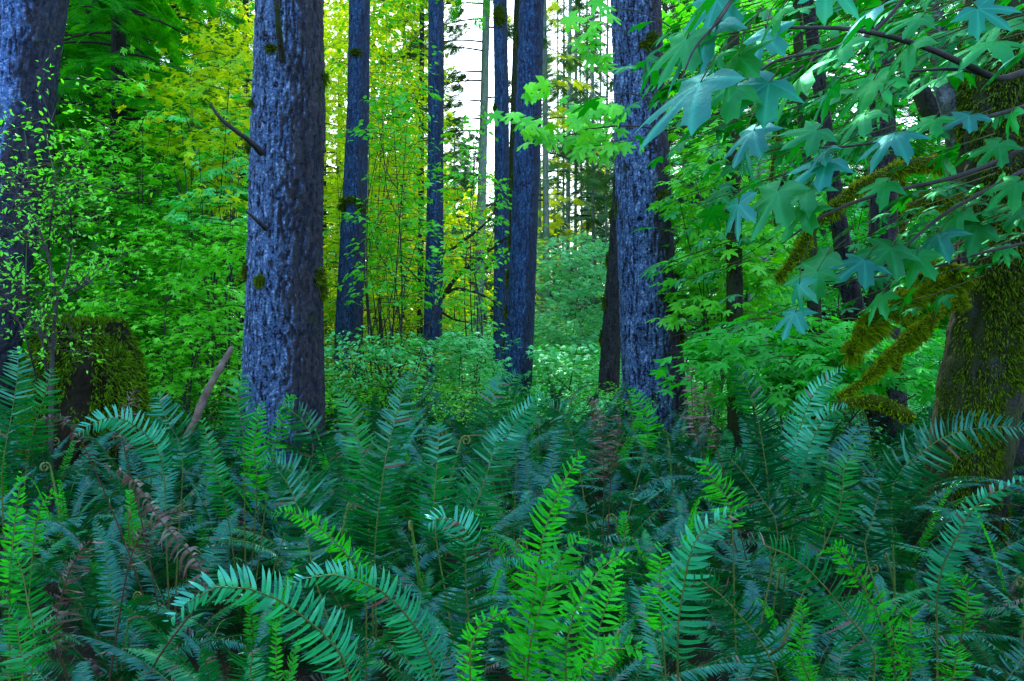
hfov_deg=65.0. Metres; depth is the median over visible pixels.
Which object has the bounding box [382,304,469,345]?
salmonberry shrub
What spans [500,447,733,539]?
sword fern
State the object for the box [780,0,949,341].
hemlock tree
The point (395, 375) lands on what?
salmonberry shrub
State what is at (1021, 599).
sword fern
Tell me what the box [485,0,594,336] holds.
slender fir tree
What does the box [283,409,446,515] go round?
sword fern
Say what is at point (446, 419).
sword fern
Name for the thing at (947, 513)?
sword fern
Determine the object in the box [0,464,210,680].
sword fern
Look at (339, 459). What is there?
sword fern
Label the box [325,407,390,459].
sword fern
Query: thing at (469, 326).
salmonberry shrub
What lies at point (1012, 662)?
sword fern
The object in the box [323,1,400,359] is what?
hemlock tree
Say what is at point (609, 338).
fir tree
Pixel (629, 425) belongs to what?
sword fern
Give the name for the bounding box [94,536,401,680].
sword fern
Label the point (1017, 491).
sword fern
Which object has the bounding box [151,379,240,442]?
salmonberry shrub
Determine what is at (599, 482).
sword fern
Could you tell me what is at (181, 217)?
vine maple
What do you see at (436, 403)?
sword fern
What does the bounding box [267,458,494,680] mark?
sword fern
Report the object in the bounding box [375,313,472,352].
salmonberry shrub
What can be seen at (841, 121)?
vine maple
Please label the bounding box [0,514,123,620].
sword fern
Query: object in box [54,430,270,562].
sword fern
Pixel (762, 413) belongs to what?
salmonberry shrub
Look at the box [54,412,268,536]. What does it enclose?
sword fern
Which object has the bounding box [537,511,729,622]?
sword fern
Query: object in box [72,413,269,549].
sword fern
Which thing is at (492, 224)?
hemlock tree
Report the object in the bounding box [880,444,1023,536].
sword fern
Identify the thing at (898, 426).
sword fern
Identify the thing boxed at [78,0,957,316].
sky
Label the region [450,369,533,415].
salmonberry shrub
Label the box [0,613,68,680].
sword fern
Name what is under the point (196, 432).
sword fern
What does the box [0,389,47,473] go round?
sword fern
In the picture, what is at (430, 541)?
sword fern
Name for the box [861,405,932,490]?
sword fern
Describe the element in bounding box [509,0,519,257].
fir tree
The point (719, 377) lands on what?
salmonberry shrub
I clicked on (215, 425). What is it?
salmonberry shrub
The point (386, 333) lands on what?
salmonberry shrub
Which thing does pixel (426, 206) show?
hemlock tree
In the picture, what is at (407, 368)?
salmonberry shrub
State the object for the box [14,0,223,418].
hemlock tree
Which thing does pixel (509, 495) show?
sword fern
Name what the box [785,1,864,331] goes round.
hemlock tree
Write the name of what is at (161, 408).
sword fern
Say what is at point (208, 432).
sword fern
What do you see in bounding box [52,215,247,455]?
vine maple
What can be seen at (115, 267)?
vine maple
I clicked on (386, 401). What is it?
salmonberry shrub
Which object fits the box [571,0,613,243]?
slender fir tree
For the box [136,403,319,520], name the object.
sword fern
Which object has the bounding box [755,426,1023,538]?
sword fern
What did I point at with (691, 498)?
sword fern
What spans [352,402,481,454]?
sword fern
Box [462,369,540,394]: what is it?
salmonberry shrub
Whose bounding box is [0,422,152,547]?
sword fern
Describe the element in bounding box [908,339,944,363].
salmonberry shrub
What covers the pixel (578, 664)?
sword fern
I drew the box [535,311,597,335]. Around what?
salmonberry shrub
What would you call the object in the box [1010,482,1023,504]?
sword fern
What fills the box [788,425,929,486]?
sword fern
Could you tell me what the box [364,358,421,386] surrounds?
salmonberry shrub
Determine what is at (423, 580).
sword fern
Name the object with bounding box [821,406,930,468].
sword fern
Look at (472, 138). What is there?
hemlock tree
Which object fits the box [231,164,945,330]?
wood
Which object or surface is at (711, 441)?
sword fern
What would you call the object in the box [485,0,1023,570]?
bigleaf maple
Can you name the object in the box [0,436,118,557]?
sword fern
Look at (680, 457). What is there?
sword fern
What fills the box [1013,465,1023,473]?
sword fern
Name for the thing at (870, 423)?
sword fern
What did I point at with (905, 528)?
sword fern
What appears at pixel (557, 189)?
slender fir tree
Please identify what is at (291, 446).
sword fern
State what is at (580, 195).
slender fir tree
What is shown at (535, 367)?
salmonberry shrub
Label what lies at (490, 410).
sword fern
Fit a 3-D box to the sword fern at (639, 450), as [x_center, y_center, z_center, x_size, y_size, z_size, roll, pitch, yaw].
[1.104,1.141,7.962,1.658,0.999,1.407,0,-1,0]
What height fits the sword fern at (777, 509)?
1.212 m
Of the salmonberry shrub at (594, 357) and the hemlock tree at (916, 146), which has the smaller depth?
the salmonberry shrub at (594, 357)
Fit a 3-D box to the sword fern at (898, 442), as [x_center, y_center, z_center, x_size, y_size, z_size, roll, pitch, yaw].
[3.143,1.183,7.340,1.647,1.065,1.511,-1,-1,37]
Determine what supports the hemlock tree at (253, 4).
on the ground
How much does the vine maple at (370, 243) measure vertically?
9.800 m
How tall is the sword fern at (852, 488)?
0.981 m
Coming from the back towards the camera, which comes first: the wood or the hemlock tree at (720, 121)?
the wood
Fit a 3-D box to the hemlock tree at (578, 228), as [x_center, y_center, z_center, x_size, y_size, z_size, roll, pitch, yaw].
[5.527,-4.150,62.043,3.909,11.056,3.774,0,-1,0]
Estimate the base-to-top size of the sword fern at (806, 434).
1.494 m
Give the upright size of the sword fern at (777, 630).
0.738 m
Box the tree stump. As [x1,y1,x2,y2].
[15,311,153,544]
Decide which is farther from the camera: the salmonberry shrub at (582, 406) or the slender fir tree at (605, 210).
the slender fir tree at (605, 210)
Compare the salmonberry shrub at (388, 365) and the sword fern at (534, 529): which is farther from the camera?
the salmonberry shrub at (388, 365)
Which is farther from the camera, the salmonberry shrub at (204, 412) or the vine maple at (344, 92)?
the vine maple at (344, 92)
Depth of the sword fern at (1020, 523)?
5.87 m
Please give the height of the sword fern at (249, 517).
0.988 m
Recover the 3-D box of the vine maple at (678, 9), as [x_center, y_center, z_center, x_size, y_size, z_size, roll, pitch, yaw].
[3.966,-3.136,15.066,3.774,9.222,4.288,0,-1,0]
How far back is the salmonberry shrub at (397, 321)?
23.80 m
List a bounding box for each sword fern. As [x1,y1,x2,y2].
[0,347,144,659]
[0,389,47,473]
[0,411,162,474]
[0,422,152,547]
[0,426,19,504]
[0,429,146,525]
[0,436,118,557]
[0,447,90,506]
[0,462,194,590]
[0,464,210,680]
[0,467,82,645]
[0,471,62,680]
[0,473,204,566]
[0,505,243,680]
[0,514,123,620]
[0,518,250,680]
[0,519,100,596]
[0,596,33,612]
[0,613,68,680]
[0,617,63,679]
[2,388,316,680]
[2,432,279,636]
[41,437,248,568]
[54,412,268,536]
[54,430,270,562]
[60,450,276,584]
[70,548,492,680]
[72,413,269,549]
[88,589,268,680]
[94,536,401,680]
[99,455,336,618]
[115,373,336,661]
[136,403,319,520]
[136,463,399,554]
[150,384,215,448]
[151,424,341,470]
[152,394,196,429]
[152,428,210,456]
[159,450,202,485]
[163,563,361,680]
[166,418,235,472]
[166,420,219,475]
[174,446,390,505]
[176,430,248,510]
[178,466,402,627]
[181,501,448,645]
[183,449,362,603]
[192,537,449,680]
[198,431,388,493]
[216,370,527,680]
[235,413,385,468]
[247,408,484,527]
[247,418,447,587]
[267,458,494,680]
[272,464,586,623]
[273,500,529,678]
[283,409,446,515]
[284,525,500,680]
[300,415,544,562]
[308,408,465,509]
[315,552,589,680]
[321,407,462,504]
[324,422,512,680]
[325,391,448,459]
[325,397,356,430]
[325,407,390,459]
[325,419,467,477]
[338,370,454,445]
[340,426,562,544]
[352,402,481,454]
[354,584,759,680]
[359,428,593,516]
[370,396,476,443]
[371,449,523,517]
[377,406,481,478]
[379,426,507,506]
[383,387,539,460]
[389,369,669,602]
[396,417,612,592]
[413,416,557,463]
[419,391,543,445]
[434,479,718,655]
[440,408,489,441]
[443,396,627,466]
[446,451,656,541]
[451,449,613,532]
[454,604,518,680]
[456,408,598,475]
[457,552,730,680]
[462,625,824,680]
[463,403,548,457]
[469,395,636,487]
[472,395,624,484]
[487,471,731,622]
[489,384,586,432]
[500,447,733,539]
[501,449,588,680]
[516,496,805,679]
[517,456,704,553]
[518,384,627,464]
[522,405,627,482]
[528,412,721,500]
[534,578,803,680]
[535,394,623,437]
[537,386,678,660]
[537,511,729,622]
[542,402,703,496]
[545,547,654,680]
[549,384,637,473]
[551,483,816,589]
[563,421,793,546]
[575,404,726,522]
[575,490,831,626]
[577,416,816,527]
[585,393,696,456]
[588,402,758,465]
[590,433,742,500]
[591,400,715,480]
[610,364,882,662]
[618,408,778,490]
[622,442,868,680]
[626,417,831,541]
[634,585,1021,680]
[635,500,942,640]
[639,506,739,680]
[639,520,920,679]
[657,437,814,520]
[671,416,824,470]
[681,531,893,680]
[688,414,785,461]
[689,411,798,454]
[695,495,903,605]
[698,458,919,554]
[702,409,1023,680]
[710,409,861,474]
[712,555,1017,680]
[732,432,828,495]
[739,437,889,497]
[741,417,912,539]
[747,405,850,465]
[749,425,962,555]
[751,461,1022,610]
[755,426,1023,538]
[760,426,1023,552]
[775,412,924,534]
[776,416,863,445]
[780,589,879,680]
[785,538,974,680]
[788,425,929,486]
[790,484,1023,670]
[793,400,907,503]
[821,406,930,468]
[829,401,929,470]
[831,576,1023,680]
[832,470,1023,680]
[845,400,928,442]
[858,619,1023,680]
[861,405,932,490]
[869,396,935,485]
[878,481,1023,536]
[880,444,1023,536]
[885,500,1023,659]
[885,540,1023,680]
[911,492,1023,602]
[915,572,1023,680]
[916,462,1023,540]
[940,478,1023,589]
[991,597,1023,610]
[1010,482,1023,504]
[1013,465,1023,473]
[1013,474,1023,493]
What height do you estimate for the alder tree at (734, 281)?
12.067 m
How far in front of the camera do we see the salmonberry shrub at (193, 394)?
11.17 m
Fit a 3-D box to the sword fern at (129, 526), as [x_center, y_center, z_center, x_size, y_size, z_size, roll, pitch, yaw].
[-1.882,1.020,4.134,1.506,0.957,1.145,0,-1,32]
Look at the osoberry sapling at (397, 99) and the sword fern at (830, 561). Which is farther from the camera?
the osoberry sapling at (397, 99)
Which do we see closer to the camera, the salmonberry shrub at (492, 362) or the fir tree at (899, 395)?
the fir tree at (899, 395)
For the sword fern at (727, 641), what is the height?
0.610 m
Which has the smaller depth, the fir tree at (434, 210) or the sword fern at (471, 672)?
the sword fern at (471, 672)
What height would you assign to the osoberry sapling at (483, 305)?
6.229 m
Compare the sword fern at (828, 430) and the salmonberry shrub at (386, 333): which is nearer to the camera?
the sword fern at (828, 430)
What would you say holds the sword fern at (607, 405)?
on the ground
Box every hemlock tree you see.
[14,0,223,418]
[15,0,249,408]
[15,1,236,406]
[23,7,138,343]
[29,0,252,377]
[40,5,242,347]
[153,0,254,345]
[155,19,234,329]
[163,0,252,328]
[183,0,335,344]
[199,0,337,343]
[250,14,332,299]
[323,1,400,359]
[325,42,346,302]
[326,0,396,321]
[326,9,425,344]
[329,0,412,344]
[336,4,470,338]
[364,27,447,311]
[378,20,472,360]
[426,110,492,321]
[442,152,492,338]
[444,133,493,332]
[485,177,493,332]
[535,217,560,324]
[535,236,552,317]
[541,164,580,324]
[570,184,596,309]
[570,196,608,306]
[570,217,596,333]
[577,121,614,334]
[580,0,752,342]
[667,2,711,316]
[670,0,774,339]
[675,11,836,334]
[702,1,862,340]
[769,0,863,317]
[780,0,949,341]
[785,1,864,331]
[835,0,958,325]
[898,2,959,298]
[903,3,960,339]
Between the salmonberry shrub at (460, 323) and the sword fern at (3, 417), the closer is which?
the sword fern at (3, 417)
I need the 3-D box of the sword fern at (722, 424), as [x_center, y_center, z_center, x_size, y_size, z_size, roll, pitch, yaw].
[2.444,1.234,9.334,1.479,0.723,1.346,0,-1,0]
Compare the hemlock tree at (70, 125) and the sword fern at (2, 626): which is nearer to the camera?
the sword fern at (2, 626)
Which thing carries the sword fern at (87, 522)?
on the ground
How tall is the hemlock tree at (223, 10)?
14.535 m
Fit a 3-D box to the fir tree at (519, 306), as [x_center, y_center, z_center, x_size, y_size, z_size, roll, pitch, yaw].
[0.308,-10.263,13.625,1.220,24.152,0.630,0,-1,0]
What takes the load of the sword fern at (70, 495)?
on the ground
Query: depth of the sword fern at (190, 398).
8.65 m
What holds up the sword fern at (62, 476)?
on the ground
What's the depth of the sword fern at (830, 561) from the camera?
4.83 m
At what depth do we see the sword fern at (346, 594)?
4.17 m
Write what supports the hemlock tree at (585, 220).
on the ground
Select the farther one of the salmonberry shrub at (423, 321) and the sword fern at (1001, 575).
the salmonberry shrub at (423, 321)
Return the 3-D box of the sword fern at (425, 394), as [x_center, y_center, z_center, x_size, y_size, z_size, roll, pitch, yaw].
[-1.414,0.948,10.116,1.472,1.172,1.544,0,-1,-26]
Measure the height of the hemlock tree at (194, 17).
17.100 m
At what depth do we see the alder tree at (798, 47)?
8.88 m
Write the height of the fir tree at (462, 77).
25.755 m
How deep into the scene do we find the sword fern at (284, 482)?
6.38 m
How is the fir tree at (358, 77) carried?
on the ground
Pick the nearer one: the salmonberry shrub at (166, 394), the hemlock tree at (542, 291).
the salmonberry shrub at (166, 394)
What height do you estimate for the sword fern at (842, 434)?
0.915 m
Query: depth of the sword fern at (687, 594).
1.82 m
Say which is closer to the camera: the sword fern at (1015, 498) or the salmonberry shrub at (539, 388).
the sword fern at (1015, 498)
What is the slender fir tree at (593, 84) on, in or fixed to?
on the ground
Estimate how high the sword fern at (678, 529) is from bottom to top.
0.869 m
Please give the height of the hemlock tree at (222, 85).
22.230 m
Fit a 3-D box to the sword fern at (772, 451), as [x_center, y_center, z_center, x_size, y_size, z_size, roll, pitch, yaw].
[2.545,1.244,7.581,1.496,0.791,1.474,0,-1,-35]
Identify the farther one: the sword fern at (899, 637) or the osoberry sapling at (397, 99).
the osoberry sapling at (397, 99)
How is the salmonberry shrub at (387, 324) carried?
on the ground
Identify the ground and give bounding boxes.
[0,356,1023,680]
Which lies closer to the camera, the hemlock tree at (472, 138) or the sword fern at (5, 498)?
the sword fern at (5, 498)
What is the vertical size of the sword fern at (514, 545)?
0.864 m
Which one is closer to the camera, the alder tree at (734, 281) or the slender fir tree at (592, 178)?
the alder tree at (734, 281)
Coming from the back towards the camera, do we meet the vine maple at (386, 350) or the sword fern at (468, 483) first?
the vine maple at (386, 350)
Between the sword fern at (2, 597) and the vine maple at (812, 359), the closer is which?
the sword fern at (2, 597)
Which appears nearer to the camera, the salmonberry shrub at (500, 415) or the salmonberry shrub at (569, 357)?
the salmonberry shrub at (500, 415)
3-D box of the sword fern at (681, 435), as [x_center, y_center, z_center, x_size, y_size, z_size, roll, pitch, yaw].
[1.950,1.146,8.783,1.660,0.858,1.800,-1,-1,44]
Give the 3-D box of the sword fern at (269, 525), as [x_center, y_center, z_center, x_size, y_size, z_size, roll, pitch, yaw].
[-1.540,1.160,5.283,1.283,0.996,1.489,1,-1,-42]
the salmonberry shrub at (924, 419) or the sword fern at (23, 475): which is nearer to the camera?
the sword fern at (23, 475)
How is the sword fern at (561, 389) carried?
on the ground
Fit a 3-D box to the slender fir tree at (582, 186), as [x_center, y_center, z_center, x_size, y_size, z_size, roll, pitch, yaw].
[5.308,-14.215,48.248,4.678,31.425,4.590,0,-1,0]
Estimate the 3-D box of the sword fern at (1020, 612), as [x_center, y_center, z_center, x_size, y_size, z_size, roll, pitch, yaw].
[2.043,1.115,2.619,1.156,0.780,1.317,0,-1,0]
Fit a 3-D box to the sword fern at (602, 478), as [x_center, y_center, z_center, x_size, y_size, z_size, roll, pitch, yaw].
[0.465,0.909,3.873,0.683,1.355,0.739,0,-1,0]
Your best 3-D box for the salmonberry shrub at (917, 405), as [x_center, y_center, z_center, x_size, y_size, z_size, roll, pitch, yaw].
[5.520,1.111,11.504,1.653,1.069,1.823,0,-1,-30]
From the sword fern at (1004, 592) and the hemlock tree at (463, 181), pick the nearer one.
the sword fern at (1004, 592)
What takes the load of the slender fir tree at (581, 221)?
on the ground
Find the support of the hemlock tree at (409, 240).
on the ground
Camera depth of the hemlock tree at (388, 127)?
58.33 m
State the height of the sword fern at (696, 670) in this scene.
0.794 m
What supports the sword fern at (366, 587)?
on the ground
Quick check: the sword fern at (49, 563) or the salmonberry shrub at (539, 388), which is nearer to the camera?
the sword fern at (49, 563)
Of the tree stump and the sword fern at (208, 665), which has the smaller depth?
the sword fern at (208, 665)
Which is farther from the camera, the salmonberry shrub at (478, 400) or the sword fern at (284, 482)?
the salmonberry shrub at (478, 400)
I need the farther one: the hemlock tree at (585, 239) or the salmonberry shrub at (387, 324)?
the hemlock tree at (585, 239)
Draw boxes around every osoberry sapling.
[327,77,474,428]
[425,103,511,429]
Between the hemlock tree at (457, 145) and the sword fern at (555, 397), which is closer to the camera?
the sword fern at (555, 397)
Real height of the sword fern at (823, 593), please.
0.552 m
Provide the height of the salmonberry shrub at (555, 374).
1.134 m
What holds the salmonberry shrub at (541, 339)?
on the ground
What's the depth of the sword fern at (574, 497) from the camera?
5.75 m
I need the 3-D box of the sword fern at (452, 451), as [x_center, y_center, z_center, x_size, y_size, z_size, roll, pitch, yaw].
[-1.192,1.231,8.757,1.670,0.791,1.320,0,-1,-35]
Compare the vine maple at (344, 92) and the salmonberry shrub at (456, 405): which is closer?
the salmonberry shrub at (456, 405)
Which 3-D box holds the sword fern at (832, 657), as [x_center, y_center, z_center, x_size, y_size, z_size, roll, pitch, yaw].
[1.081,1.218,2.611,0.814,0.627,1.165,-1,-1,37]
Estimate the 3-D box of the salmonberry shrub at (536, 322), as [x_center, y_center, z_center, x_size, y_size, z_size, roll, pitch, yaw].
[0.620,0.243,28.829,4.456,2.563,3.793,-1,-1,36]
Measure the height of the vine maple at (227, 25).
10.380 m
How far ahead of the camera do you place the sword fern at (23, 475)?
5.91 m
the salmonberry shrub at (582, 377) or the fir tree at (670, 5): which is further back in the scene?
the fir tree at (670, 5)
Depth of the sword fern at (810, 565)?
4.38 m
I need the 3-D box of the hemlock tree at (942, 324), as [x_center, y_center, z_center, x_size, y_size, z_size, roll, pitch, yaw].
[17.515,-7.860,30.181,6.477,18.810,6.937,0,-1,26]
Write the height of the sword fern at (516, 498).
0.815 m
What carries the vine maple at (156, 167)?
on the ground
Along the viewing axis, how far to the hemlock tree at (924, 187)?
34.01 m
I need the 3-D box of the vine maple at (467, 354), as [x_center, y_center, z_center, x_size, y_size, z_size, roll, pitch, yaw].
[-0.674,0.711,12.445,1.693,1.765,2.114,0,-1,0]
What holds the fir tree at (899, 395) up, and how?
on the ground
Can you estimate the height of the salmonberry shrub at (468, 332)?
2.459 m
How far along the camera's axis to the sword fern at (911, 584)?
4.14 m
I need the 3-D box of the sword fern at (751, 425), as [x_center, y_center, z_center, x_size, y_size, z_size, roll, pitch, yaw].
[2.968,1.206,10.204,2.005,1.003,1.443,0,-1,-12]
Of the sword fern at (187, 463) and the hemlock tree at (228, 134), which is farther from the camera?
the hemlock tree at (228, 134)
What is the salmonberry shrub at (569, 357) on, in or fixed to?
on the ground
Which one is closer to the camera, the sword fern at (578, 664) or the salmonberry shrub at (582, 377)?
the sword fern at (578, 664)
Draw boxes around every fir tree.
[0,0,69,437]
[209,0,331,509]
[328,0,371,424]
[374,0,561,366]
[399,0,508,414]
[417,2,423,353]
[447,0,508,381]
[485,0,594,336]
[487,0,606,336]
[501,0,543,417]
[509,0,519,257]
[541,0,579,308]
[541,0,602,320]
[541,0,611,318]
[541,3,612,335]
[542,0,609,326]
[542,0,613,322]
[549,0,612,303]
[570,1,614,310]
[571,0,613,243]
[596,161,620,423]
[603,0,700,338]
[610,0,689,470]
[662,0,910,344]
[668,0,851,335]
[801,0,873,442]
[868,9,911,501]
[1009,412,1023,539]
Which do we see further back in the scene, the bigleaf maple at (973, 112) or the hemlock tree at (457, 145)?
the hemlock tree at (457, 145)
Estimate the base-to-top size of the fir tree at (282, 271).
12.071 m
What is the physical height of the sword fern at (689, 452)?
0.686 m
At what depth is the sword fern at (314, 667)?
3.75 m
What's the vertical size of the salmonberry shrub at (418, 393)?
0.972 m
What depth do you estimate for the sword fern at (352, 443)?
8.46 m
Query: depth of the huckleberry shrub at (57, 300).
5.64 m
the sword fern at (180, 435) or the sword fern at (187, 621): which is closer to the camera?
the sword fern at (187, 621)
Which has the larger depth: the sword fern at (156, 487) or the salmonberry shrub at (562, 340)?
the salmonberry shrub at (562, 340)
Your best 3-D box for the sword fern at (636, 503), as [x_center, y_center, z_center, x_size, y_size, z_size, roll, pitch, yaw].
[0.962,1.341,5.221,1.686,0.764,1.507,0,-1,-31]
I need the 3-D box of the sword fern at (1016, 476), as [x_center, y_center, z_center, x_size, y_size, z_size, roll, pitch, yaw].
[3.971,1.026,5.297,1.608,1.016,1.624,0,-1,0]
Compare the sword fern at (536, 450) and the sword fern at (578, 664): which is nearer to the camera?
the sword fern at (578, 664)
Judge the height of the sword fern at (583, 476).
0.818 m
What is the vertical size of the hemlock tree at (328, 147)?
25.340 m
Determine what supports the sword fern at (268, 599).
on the ground
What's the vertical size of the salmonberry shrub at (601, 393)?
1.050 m
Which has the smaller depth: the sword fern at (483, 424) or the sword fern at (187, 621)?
the sword fern at (187, 621)
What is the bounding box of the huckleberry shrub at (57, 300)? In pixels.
[0,45,165,527]
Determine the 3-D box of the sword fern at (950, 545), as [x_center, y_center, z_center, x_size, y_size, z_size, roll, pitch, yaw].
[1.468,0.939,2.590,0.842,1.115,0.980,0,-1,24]
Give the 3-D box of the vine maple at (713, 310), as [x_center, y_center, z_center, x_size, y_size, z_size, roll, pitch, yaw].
[2.634,-0.758,9.566,2.406,4.701,2.994,0,-1,0]
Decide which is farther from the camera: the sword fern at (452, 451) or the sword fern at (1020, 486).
the sword fern at (452, 451)
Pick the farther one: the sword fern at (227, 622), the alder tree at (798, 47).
the alder tree at (798, 47)
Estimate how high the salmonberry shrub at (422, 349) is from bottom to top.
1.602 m
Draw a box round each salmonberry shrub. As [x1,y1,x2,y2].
[145,370,225,434]
[146,377,194,447]
[151,356,240,422]
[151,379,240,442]
[151,383,240,463]
[151,395,239,471]
[231,368,343,408]
[324,312,407,367]
[324,314,396,360]
[324,326,364,379]
[324,337,366,394]
[324,358,374,409]
[325,316,398,356]
[325,343,429,406]
[325,368,392,410]
[325,373,390,445]
[325,375,457,433]
[330,360,428,406]
[339,328,450,414]
[345,369,487,442]
[362,304,464,369]
[363,317,445,355]
[363,322,412,364]
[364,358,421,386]
[369,383,460,419]
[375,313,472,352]
[376,373,524,464]
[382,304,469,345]
[388,338,464,373]
[405,322,492,365]
[408,353,503,402]
[418,364,477,412]
[442,316,491,379]
[442,386,540,421]
[444,321,492,360]
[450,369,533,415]
[457,319,586,375]
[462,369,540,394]
[466,397,537,443]
[477,379,580,422]
[483,312,592,356]
[492,345,572,392]
[532,339,597,389]
[532,368,598,409]
[532,371,585,421]
[533,359,588,395]
[534,310,602,347]
[534,330,596,373]
[534,337,600,394]
[534,381,646,461]
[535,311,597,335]
[536,318,601,343]
[550,309,602,365]
[550,380,621,450]
[554,352,620,395]
[558,333,599,359]
[596,371,749,446]
[685,369,726,422]
[686,374,749,433]
[687,384,761,461]
[718,392,810,429]
[722,374,827,435]
[747,417,805,469]
[763,410,924,480]
[771,391,868,435]
[777,372,858,422]
[846,395,932,432]
[867,409,930,448]
[907,389,934,418]
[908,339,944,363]
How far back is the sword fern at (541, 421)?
8.25 m
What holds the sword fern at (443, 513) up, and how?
on the ground
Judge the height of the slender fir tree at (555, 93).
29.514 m
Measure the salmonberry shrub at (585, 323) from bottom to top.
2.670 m
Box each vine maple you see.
[24,181,203,329]
[39,31,205,446]
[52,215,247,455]
[115,1,253,440]
[152,0,254,363]
[158,94,251,453]
[323,0,458,415]
[323,0,460,369]
[323,0,493,357]
[324,325,449,425]
[422,329,522,421]
[444,222,559,333]
[520,340,620,420]
[534,230,608,352]
[644,110,808,459]
[649,307,944,511]
[662,0,814,385]
[669,128,867,339]
[714,17,953,420]
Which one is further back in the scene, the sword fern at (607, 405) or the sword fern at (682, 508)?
the sword fern at (607, 405)
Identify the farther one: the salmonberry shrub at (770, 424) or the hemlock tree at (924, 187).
the hemlock tree at (924, 187)
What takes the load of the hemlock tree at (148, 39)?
on the ground
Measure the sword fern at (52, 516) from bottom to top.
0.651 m
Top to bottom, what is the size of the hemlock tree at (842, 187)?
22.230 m
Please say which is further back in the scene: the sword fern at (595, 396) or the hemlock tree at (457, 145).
the hemlock tree at (457, 145)
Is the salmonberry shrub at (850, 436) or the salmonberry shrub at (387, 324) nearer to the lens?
the salmonberry shrub at (850, 436)
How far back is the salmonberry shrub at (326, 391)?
13.75 m
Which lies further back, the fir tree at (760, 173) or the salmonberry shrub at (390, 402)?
the fir tree at (760, 173)
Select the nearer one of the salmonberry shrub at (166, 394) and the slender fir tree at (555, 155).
the salmonberry shrub at (166, 394)
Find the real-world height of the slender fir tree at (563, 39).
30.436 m
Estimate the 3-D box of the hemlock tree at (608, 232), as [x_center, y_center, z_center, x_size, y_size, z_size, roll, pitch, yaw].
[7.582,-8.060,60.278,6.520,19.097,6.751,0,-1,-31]
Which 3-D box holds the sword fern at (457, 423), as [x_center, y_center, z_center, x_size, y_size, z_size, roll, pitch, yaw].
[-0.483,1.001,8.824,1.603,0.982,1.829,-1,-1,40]
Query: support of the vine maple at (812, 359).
on the ground
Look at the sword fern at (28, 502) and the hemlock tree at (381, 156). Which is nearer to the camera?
the sword fern at (28, 502)
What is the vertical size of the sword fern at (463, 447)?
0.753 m
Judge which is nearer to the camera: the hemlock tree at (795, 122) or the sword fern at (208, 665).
the sword fern at (208, 665)
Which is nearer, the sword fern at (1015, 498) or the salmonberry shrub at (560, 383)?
the sword fern at (1015, 498)
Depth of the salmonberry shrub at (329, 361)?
15.97 m
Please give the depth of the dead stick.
6.28 m
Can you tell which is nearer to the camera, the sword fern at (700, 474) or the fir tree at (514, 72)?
the sword fern at (700, 474)
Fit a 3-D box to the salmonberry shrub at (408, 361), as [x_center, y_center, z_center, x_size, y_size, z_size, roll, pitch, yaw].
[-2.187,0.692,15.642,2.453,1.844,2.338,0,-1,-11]
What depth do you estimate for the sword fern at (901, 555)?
4.64 m
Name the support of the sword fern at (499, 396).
on the ground
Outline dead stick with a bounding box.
[182,346,233,440]
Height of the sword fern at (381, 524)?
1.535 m
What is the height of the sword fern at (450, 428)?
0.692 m
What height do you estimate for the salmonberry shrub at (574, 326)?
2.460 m
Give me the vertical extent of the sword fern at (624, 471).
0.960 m
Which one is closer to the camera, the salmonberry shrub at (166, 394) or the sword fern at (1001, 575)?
the sword fern at (1001, 575)
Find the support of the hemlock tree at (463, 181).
on the ground
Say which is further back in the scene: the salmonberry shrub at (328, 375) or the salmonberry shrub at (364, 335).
the salmonberry shrub at (364, 335)
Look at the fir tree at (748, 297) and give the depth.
29.97 m
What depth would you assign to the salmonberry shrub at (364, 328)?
23.83 m
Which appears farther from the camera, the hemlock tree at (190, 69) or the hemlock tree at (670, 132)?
the hemlock tree at (670, 132)
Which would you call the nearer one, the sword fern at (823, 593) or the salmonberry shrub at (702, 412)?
the sword fern at (823, 593)
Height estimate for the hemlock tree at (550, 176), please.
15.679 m
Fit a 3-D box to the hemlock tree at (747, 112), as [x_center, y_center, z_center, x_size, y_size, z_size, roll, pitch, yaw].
[10.594,-10.455,37.992,8.830,24.120,7.865,0,-1,-13]
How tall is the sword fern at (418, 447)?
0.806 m
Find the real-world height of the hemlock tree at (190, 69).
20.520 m
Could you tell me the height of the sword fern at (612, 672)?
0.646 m
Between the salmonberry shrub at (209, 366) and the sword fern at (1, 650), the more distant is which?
the salmonberry shrub at (209, 366)
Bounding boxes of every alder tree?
[726,8,746,489]
[793,0,826,471]
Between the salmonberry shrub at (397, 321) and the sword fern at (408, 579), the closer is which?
the sword fern at (408, 579)
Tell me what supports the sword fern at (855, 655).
on the ground
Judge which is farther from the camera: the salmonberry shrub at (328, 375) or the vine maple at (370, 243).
the vine maple at (370, 243)
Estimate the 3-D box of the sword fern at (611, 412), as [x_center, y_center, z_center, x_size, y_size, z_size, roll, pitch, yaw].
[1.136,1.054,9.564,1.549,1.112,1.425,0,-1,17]
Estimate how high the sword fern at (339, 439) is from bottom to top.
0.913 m
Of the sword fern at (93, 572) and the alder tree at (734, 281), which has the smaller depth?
the sword fern at (93, 572)
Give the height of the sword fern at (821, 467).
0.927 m
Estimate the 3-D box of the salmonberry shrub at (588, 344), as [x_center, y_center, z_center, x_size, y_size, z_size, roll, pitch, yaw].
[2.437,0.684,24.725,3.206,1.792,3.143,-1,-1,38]
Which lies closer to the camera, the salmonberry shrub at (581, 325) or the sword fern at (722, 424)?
the sword fern at (722, 424)
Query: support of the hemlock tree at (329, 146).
on the ground
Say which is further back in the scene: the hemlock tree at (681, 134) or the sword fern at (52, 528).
the hemlock tree at (681, 134)
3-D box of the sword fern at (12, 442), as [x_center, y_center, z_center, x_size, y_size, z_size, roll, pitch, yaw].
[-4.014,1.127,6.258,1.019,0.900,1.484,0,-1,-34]
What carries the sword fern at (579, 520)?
on the ground

